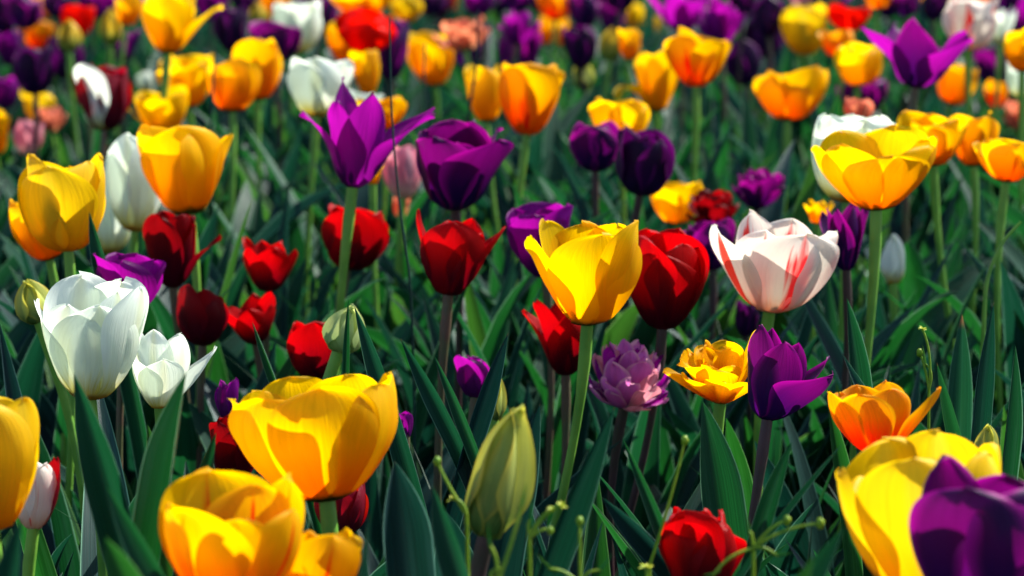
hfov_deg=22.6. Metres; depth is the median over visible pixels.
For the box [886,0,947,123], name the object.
purple tulip
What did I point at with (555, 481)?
flowerless tulip
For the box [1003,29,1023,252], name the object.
yellow tulip
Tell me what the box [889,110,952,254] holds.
flowerless tulip
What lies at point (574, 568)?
flowerless tulip
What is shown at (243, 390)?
flowerless tulip
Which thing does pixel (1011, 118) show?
pink tulip
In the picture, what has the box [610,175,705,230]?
flowerless tulip
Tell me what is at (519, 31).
purple tulip
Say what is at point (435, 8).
purple tulip
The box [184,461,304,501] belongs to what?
flowerless tulip
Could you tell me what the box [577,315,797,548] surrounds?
flowerless tulip
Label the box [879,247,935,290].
flowerless tulip
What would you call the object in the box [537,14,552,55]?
yellow tulip
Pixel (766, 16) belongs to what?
purple tulip
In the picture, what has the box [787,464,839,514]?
flowerless tulip
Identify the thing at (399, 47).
purple tulip
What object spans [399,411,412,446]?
purple tulip
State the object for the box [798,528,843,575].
flowerless tulip
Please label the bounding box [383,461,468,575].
flowerless tulip
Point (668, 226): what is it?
flowerless tulip
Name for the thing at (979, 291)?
flowerless tulip
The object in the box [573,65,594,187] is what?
tulip bud
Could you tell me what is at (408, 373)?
flowerless tulip
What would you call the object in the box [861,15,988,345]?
lily flowered tulip
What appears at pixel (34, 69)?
purple tulip
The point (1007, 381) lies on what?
flowerless tulip
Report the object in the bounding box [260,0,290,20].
orange tulip
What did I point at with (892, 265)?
white tulip
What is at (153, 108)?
yellow tulip
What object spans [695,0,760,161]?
purple tulip
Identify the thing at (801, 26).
yellow tulip
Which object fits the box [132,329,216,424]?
white tulip
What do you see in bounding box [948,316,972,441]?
flowerless tulip
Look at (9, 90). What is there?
purple tulip
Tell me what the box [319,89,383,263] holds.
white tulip
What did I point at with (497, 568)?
weed
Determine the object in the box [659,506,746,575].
red tulip
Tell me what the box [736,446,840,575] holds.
flowerless tulip
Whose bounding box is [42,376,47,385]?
flowerless tulip
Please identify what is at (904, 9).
purple tulip
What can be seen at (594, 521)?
flowerless tulip
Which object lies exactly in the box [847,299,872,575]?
flowerless tulip
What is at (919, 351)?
weed
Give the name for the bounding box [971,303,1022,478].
flowerless tulip
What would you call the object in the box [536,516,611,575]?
weed
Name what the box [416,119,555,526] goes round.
purple tulip
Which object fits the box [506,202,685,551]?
purple tulip
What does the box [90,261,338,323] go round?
flowerless tulip
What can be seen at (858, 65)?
yellow tulip
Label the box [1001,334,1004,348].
flowerless tulip
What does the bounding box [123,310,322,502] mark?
flowerless tulip
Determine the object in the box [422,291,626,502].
flowerless tulip
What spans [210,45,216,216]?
grass stalk
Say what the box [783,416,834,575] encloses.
flowerless tulip
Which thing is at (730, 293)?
flowerless tulip
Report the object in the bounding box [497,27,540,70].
purple tulip
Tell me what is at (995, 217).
flowerless tulip
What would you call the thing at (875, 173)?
yellow tulip
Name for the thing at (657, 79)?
yellow tulip
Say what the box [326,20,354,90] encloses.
yellow tulip
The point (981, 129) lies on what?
yellow tulip
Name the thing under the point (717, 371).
double tulip
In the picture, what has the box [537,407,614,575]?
flowerless tulip
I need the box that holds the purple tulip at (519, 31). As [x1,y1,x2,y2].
[497,9,540,122]
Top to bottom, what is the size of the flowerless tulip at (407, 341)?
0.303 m
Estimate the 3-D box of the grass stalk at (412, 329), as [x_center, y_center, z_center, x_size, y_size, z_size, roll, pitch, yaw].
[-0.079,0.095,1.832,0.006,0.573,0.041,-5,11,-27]
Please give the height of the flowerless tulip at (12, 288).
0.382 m
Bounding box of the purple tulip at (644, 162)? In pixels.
[610,122,674,427]
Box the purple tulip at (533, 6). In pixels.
[529,0,543,63]
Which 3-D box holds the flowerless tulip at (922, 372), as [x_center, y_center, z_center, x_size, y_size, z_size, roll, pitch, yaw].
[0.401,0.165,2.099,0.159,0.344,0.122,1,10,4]
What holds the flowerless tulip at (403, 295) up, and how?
on the ground
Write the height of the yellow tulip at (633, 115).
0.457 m
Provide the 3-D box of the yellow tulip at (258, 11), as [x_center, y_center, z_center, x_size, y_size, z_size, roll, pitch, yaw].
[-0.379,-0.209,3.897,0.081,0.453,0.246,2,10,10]
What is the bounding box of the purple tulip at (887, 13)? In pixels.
[872,3,896,29]
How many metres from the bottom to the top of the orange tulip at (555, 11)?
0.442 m
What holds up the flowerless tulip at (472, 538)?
on the ground
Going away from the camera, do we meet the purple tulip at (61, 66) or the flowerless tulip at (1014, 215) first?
the flowerless tulip at (1014, 215)
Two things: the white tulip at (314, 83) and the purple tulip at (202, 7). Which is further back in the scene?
the purple tulip at (202, 7)
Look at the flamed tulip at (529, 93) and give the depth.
2.36 m
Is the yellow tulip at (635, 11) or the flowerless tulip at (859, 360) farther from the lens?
the yellow tulip at (635, 11)
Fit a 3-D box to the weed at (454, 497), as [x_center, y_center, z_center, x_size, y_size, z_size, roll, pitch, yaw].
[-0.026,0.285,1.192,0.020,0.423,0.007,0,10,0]
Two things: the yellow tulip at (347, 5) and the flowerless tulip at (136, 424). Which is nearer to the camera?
the flowerless tulip at (136, 424)
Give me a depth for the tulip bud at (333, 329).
1.60 m
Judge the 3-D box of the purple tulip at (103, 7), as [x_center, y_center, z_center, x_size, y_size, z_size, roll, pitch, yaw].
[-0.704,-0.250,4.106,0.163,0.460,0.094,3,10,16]
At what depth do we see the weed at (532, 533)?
1.12 m
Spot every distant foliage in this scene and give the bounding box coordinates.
[0,0,1023,533]
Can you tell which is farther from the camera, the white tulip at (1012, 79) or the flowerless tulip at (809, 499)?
the white tulip at (1012, 79)
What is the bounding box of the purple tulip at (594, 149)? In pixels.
[520,120,716,387]
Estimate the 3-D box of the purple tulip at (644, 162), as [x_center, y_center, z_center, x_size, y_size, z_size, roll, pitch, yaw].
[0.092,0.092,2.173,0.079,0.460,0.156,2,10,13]
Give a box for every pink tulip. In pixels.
[12,119,44,169]
[375,145,420,467]
[392,197,409,278]
[742,97,873,326]
[790,0,810,69]
[1002,100,1018,139]
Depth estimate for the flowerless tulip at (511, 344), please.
2.38 m
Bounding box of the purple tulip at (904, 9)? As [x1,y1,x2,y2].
[883,0,919,117]
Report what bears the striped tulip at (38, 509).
on the ground
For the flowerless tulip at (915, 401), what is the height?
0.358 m
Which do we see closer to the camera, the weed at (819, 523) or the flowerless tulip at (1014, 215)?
the weed at (819, 523)
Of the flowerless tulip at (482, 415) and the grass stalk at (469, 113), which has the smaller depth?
the flowerless tulip at (482, 415)
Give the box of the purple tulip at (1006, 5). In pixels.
[971,0,1019,137]
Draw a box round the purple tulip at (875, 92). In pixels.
[837,77,887,114]
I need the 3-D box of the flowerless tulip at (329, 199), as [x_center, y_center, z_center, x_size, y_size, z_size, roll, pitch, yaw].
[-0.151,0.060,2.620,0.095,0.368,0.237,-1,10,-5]
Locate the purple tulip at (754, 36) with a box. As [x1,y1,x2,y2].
[744,11,783,72]
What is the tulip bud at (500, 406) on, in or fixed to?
on the ground
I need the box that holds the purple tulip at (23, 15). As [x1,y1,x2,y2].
[4,0,42,119]
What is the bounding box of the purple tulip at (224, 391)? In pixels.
[215,377,238,417]
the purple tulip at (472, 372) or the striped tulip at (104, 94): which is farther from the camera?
the striped tulip at (104, 94)
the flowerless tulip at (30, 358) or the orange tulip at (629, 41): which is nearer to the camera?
the flowerless tulip at (30, 358)
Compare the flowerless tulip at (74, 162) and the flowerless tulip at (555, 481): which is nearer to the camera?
the flowerless tulip at (555, 481)
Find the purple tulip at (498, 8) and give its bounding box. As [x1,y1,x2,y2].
[493,0,506,18]
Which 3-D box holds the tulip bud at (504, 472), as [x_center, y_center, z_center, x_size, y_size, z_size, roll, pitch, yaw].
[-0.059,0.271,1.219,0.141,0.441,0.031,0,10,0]
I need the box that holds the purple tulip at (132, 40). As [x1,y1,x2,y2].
[107,29,142,135]
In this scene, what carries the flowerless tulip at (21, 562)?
on the ground
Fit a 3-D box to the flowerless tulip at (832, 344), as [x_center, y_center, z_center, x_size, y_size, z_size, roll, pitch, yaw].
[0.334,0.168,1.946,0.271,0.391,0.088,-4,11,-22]
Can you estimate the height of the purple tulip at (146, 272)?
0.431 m
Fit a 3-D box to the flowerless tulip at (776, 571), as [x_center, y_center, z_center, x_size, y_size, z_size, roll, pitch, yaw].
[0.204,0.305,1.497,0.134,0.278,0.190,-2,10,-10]
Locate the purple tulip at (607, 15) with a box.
[597,2,626,80]
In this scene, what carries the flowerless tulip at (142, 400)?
on the ground
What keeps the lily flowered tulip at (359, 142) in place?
on the ground
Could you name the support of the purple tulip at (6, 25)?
on the ground
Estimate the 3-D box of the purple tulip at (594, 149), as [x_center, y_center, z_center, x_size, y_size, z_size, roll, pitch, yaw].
[0.079,0.078,2.277,0.242,0.452,0.050,5,11,24]
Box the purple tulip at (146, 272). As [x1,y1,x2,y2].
[60,252,165,544]
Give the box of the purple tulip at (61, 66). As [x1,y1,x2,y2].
[45,37,83,105]
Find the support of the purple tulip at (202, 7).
on the ground
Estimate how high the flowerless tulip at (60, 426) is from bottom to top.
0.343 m
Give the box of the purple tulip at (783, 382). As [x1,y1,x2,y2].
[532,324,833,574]
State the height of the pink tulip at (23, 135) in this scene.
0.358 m
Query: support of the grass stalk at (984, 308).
on the ground
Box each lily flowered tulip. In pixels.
[299,76,466,454]
[650,0,708,155]
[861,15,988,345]
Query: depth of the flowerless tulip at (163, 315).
2.04 m
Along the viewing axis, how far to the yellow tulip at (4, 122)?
3.23 m
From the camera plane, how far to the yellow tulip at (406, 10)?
4.16 m
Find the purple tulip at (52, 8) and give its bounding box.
[42,0,97,99]
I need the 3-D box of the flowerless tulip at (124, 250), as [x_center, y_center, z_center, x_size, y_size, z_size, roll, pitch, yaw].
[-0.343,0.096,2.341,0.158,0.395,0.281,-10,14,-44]
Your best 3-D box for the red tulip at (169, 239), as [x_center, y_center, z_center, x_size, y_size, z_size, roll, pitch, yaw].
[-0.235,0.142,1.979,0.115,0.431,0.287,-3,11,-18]
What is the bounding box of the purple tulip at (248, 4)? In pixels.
[231,0,259,38]
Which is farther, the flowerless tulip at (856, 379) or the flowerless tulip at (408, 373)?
the flowerless tulip at (408, 373)
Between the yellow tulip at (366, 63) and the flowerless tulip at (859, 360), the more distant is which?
the yellow tulip at (366, 63)
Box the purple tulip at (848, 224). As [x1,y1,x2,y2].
[766,203,867,557]
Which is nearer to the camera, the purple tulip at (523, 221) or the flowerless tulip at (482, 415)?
the flowerless tulip at (482, 415)
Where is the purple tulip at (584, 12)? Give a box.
[567,0,598,26]
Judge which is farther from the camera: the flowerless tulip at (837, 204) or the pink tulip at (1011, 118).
the pink tulip at (1011, 118)
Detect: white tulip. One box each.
[34,271,148,575]
[58,187,224,291]
[105,133,241,403]
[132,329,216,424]
[135,71,152,90]
[239,56,441,322]
[271,0,322,189]
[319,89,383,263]
[784,113,894,540]
[880,234,908,370]
[948,62,1018,241]
[988,6,1016,211]
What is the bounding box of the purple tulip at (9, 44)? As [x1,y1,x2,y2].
[0,28,19,75]
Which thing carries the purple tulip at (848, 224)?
on the ground
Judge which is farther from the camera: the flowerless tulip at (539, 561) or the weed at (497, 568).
the flowerless tulip at (539, 561)
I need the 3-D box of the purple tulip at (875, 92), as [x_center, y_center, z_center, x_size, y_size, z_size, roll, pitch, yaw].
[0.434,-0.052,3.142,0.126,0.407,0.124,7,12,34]
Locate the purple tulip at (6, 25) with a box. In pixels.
[0,0,14,34]
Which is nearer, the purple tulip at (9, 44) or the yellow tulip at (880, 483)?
the yellow tulip at (880, 483)
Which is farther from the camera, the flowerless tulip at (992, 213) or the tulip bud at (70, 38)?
the tulip bud at (70, 38)
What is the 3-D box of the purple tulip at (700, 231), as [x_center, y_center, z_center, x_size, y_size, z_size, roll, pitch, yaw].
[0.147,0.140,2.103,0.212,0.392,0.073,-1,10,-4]
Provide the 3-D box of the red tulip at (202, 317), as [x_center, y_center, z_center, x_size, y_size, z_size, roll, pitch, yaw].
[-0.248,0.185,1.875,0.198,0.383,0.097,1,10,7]
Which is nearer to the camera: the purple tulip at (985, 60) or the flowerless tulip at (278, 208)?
the flowerless tulip at (278, 208)
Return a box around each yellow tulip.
[0,110,10,199]
[0,124,232,508]
[0,153,105,548]
[0,397,39,556]
[9,199,137,497]
[19,90,54,119]
[41,1,50,21]
[115,0,142,132]
[128,0,222,244]
[128,84,188,127]
[156,54,213,125]
[205,58,260,241]
[227,371,397,534]
[232,38,394,218]
[249,1,289,107]
[256,49,441,208]
[275,0,434,132]
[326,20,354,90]
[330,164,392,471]
[356,96,486,308]
[389,0,422,82]
[407,30,453,122]
[464,64,501,292]
[523,97,649,225]
[524,218,641,563]
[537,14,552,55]
[552,17,569,64]
[614,50,678,129]
[625,3,643,29]
[643,16,660,31]
[650,180,702,229]
[676,200,833,352]
[727,1,826,156]
[751,124,937,575]
[753,65,863,262]
[793,41,882,188]
[835,429,1000,575]
[861,138,1023,422]
[866,0,944,116]
[885,109,968,352]
[935,0,948,44]
[937,64,978,119]
[949,111,999,371]
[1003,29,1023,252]
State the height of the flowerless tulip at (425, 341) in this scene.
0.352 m
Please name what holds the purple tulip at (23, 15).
on the ground
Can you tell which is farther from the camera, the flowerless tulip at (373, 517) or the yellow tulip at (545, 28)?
the yellow tulip at (545, 28)
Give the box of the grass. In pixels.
[1,91,1003,575]
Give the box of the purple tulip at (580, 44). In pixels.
[530,23,596,175]
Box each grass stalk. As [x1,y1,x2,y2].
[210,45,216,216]
[389,18,416,470]
[423,43,430,229]
[465,11,478,220]
[980,221,1021,357]
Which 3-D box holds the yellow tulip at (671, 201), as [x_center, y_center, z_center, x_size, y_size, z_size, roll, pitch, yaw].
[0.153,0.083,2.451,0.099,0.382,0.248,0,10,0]
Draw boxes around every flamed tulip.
[158,467,304,575]
[289,528,362,575]
[388,62,564,314]
[663,26,731,226]
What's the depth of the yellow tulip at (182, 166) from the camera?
1.94 m
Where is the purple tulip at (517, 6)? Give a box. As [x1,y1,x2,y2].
[499,0,530,15]
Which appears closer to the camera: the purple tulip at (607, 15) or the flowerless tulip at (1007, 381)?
the flowerless tulip at (1007, 381)
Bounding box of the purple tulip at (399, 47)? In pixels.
[378,19,409,96]
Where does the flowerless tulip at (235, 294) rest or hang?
on the ground
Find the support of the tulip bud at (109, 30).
on the ground
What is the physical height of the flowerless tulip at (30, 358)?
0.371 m
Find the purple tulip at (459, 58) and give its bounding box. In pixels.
[454,22,490,67]
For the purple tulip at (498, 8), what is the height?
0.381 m
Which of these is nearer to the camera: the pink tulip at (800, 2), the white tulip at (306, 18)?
the white tulip at (306, 18)
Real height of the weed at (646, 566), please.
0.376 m
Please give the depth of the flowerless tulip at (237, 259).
2.50 m
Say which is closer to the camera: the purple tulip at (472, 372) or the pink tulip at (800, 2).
the purple tulip at (472, 372)
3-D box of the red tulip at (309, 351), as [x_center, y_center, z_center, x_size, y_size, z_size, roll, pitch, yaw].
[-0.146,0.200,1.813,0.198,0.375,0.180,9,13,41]
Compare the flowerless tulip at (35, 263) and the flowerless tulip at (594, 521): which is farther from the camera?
the flowerless tulip at (35, 263)
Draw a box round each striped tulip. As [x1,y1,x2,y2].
[18,456,59,575]
[73,63,131,170]
[625,209,839,558]
[915,0,998,225]
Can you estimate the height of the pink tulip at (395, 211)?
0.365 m
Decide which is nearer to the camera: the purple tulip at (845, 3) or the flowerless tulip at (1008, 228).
the flowerless tulip at (1008, 228)
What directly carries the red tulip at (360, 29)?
on the ground
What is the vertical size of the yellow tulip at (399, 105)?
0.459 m
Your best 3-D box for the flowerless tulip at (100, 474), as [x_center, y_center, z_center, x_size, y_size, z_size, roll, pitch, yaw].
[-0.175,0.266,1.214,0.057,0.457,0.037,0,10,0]
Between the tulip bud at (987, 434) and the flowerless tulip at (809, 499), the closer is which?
the tulip bud at (987, 434)
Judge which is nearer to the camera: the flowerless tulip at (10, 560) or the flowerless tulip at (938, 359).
the flowerless tulip at (10, 560)
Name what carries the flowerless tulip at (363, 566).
on the ground
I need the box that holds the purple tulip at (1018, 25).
[1007,0,1023,31]
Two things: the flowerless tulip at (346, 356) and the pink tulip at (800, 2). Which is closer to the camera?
the flowerless tulip at (346, 356)
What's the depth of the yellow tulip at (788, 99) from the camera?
2.74 m
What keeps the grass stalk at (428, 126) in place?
on the ground
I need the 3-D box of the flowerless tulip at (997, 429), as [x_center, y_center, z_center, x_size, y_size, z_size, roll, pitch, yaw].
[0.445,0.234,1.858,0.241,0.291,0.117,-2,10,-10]
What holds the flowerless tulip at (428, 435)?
on the ground
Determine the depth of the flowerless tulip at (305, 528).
1.56 m
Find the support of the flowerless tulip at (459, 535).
on the ground
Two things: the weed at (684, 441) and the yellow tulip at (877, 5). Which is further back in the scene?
the yellow tulip at (877, 5)
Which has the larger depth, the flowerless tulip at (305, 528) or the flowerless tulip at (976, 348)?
the flowerless tulip at (976, 348)
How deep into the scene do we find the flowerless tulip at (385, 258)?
2.35 m
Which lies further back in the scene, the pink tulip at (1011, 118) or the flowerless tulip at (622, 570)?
the pink tulip at (1011, 118)
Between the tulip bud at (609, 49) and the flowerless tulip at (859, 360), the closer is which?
the flowerless tulip at (859, 360)
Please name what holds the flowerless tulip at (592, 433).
on the ground
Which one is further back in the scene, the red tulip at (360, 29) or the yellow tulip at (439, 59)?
the yellow tulip at (439, 59)
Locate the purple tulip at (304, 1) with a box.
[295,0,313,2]
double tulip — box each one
[31,106,66,164]
[432,14,507,135]
[588,338,669,575]
[663,332,753,432]
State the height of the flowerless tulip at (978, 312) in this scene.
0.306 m
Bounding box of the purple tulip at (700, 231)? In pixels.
[684,218,827,369]
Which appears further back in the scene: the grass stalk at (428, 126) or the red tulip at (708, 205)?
the grass stalk at (428, 126)
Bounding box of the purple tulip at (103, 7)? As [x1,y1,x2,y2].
[26,0,114,114]
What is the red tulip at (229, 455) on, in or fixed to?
on the ground
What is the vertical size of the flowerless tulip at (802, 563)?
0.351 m
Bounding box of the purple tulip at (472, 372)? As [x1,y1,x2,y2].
[454,354,489,535]
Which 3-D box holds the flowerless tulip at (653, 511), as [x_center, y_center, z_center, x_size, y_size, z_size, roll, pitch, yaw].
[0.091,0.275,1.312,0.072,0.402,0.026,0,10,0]
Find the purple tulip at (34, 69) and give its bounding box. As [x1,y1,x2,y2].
[12,45,57,162]
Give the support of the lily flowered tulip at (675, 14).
on the ground
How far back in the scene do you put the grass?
1.89 m
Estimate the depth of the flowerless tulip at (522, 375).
2.20 m
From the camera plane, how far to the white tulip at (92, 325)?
1.48 m
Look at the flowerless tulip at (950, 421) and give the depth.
1.41 m
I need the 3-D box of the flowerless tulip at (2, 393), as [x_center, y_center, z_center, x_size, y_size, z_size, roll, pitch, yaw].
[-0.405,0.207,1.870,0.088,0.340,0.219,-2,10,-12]
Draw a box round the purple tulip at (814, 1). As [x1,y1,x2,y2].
[808,0,835,5]
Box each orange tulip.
[19,20,54,48]
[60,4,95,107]
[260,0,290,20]
[537,0,568,64]
[615,380,940,575]
[617,27,712,162]
[817,29,853,116]
[984,79,1008,115]
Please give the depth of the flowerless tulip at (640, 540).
1.35 m
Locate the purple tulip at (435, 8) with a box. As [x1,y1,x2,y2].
[422,0,447,32]
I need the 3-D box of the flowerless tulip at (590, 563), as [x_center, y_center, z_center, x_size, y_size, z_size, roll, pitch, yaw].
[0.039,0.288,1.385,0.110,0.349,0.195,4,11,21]
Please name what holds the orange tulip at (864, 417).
on the ground
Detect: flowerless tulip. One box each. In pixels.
[0,178,8,197]
[0,257,45,386]
[0,325,135,575]
[0,386,5,396]
[0,390,81,524]
[0,519,21,575]
[1,521,15,540]
[4,331,58,525]
[5,264,40,297]
[16,398,129,575]
[19,545,23,575]
[38,268,43,284]
[41,378,127,425]
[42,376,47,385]
[50,340,314,532]
[51,533,73,575]
[71,153,84,165]
[74,373,185,564]
[85,244,229,324]
[89,212,146,481]
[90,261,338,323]
[104,537,140,575]
[107,487,163,575]
[115,277,240,438]
[117,237,129,253]
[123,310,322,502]
[129,446,204,490]
[146,426,215,575]
[150,295,257,396]
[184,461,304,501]
[189,377,312,529]
[207,188,306,378]
[215,229,247,282]
[216,226,247,343]
[228,330,392,395]
[251,468,432,575]
[252,322,321,535]
[261,160,268,195]
[270,335,509,510]
[275,191,280,212]
[300,237,333,311]
[302,515,307,531]
[302,530,531,560]
[303,245,407,323]
[309,159,517,361]
[316,162,336,281]
[342,298,349,374]
[352,309,525,412]
[353,447,455,575]
[354,306,433,544]
[356,439,622,575]
[358,520,368,575]
[363,255,515,410]
[377,370,527,477]
[377,519,464,567]
[378,257,518,360]
[379,352,415,382]
[379,454,390,549]
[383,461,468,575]
[388,292,434,373]
[389,165,611,316]
[401,340,478,492]
[416,252,607,525]
[416,254,421,265]
[417,151,550,244]
[418,191,507,285]
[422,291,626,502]
[434,511,472,575]
[446,334,507,527]
[473,147,556,277]
[484,210,493,252]
[486,404,669,575]
[494,186,628,366]
[516,346,615,541]
[523,536,542,575]
[530,167,627,225]
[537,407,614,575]
[568,521,620,575]
[570,463,583,575]
[574,171,615,204]
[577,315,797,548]
[582,482,789,575]
[586,393,687,493]
[592,476,770,575]
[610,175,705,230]
[612,537,627,575]
[616,543,645,575]
[622,438,670,575]
[639,405,847,499]
[648,273,727,425]
[650,288,918,488]
[664,223,670,229]
[674,162,854,294]
[700,401,748,575]
[701,233,822,345]
[706,200,861,342]
[725,418,812,575]
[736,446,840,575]
[740,405,862,575]
[742,209,869,255]
[766,562,787,575]
[781,364,1023,563]
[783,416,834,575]
[785,539,805,568]
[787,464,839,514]
[795,412,839,516]
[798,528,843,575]
[804,299,1023,457]
[805,140,1023,267]
[827,517,843,568]
[834,434,909,575]
[843,356,864,385]
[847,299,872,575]
[855,289,866,321]
[862,223,1015,337]
[876,325,1005,429]
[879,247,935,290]
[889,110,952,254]
[910,407,1023,479]
[914,346,973,399]
[926,271,981,327]
[931,338,947,429]
[937,364,960,436]
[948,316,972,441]
[957,240,1001,296]
[963,212,1023,251]
[966,331,1005,367]
[971,251,1023,290]
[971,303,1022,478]
[981,189,1023,238]
[983,200,1015,245]
[990,178,1005,285]
[994,426,1023,458]
[995,370,1023,405]
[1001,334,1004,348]
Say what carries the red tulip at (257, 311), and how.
on the ground
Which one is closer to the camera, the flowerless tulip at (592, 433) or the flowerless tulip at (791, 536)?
the flowerless tulip at (791, 536)
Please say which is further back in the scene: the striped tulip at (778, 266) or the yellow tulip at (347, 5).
the yellow tulip at (347, 5)
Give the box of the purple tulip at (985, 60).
[974,46,1007,110]
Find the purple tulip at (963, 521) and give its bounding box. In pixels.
[909,454,1023,575]
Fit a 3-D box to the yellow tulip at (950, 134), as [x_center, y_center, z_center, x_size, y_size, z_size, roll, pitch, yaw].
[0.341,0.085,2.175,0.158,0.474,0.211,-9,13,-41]
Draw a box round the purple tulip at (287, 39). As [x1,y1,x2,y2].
[229,20,301,209]
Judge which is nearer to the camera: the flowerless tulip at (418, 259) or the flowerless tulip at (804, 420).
the flowerless tulip at (804, 420)
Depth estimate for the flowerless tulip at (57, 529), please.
1.60 m
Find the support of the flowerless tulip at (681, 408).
on the ground
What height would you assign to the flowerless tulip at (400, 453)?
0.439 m
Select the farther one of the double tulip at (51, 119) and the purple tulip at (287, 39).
the double tulip at (51, 119)
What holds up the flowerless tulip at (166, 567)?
on the ground
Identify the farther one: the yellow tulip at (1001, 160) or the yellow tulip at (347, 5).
the yellow tulip at (347, 5)
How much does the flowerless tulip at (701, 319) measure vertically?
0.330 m
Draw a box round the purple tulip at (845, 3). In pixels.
[841,0,859,8]
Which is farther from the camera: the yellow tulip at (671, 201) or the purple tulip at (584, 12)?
the purple tulip at (584, 12)
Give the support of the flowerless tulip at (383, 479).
on the ground
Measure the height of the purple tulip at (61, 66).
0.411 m
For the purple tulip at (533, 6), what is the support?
on the ground
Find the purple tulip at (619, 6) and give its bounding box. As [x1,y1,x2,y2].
[544,0,675,100]
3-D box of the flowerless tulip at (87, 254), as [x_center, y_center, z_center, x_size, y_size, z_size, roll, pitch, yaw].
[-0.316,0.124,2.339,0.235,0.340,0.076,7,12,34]
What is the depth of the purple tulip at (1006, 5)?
3.85 m
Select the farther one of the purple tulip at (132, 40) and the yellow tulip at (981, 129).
the purple tulip at (132, 40)
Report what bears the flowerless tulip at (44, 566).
on the ground
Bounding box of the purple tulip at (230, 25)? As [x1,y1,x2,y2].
[213,5,248,209]
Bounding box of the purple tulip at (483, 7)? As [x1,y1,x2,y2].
[463,0,494,67]
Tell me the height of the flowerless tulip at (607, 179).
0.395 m
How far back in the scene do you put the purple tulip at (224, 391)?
1.60 m
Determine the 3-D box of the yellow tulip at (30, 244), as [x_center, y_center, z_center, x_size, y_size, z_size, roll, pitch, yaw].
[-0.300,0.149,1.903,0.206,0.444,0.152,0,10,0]
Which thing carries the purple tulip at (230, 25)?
on the ground
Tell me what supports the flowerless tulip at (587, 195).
on the ground
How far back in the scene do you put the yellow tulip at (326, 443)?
1.24 m
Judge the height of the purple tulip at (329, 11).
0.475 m
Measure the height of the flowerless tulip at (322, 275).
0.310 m
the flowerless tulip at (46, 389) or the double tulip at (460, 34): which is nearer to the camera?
the flowerless tulip at (46, 389)
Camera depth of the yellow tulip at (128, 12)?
3.37 m
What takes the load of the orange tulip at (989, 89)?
on the ground
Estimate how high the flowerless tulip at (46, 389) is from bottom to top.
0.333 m
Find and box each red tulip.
[1,63,93,205]
[143,210,221,483]
[176,284,228,470]
[202,292,275,469]
[209,414,253,473]
[242,236,434,463]
[287,320,331,506]
[305,209,505,534]
[314,483,368,533]
[321,203,468,448]
[335,6,396,238]
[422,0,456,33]
[522,299,590,502]
[541,228,708,575]
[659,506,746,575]
[686,187,740,222]
[751,1,870,118]
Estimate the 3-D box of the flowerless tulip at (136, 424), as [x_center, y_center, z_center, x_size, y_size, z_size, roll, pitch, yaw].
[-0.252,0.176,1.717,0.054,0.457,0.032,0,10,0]
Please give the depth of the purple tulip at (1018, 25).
5.14 m
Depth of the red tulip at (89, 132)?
3.13 m
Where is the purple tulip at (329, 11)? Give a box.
[313,0,337,56]
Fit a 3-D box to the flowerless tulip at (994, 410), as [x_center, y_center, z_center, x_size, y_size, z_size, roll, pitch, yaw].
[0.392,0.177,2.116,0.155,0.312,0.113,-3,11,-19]
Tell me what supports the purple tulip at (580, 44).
on the ground
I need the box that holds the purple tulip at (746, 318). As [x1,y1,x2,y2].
[735,300,757,425]
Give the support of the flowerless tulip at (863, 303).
on the ground
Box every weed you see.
[433,456,469,575]
[487,484,525,575]
[527,498,566,575]
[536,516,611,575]
[639,563,652,575]
[648,435,688,575]
[703,512,824,575]
[916,326,931,430]
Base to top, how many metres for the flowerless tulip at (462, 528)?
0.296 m
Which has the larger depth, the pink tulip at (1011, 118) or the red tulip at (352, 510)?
the pink tulip at (1011, 118)
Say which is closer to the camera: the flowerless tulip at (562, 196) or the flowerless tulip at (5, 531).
the flowerless tulip at (5, 531)
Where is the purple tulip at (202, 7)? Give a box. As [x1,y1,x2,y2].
[194,0,229,53]
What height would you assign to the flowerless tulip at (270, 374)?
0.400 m
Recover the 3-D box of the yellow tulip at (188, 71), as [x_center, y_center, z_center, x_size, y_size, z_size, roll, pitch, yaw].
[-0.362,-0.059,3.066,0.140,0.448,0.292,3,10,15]
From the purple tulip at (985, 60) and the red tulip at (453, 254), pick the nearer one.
the red tulip at (453, 254)
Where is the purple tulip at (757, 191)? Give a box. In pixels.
[678,167,867,325]
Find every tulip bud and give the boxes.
[7,9,138,163]
[14,279,83,519]
[58,19,135,158]
[322,304,364,379]
[465,404,535,575]
[487,379,547,575]
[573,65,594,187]
[598,26,620,100]
[974,424,998,448]
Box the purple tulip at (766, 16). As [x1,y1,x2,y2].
[753,0,783,119]
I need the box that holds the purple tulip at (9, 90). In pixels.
[0,76,19,115]
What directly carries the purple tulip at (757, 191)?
on the ground
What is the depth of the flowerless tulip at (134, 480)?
1.94 m
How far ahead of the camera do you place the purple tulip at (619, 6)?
4.01 m
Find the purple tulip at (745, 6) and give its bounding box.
[731,0,755,120]
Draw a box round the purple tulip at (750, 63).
[725,39,760,113]
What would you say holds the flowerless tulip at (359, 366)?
on the ground
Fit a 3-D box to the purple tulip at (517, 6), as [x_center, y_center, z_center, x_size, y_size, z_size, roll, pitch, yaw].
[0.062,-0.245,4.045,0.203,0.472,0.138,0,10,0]
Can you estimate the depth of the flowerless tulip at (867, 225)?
2.67 m
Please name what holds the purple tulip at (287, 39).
on the ground
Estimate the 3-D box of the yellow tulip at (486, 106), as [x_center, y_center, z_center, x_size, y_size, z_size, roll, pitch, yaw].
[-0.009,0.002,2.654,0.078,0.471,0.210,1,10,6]

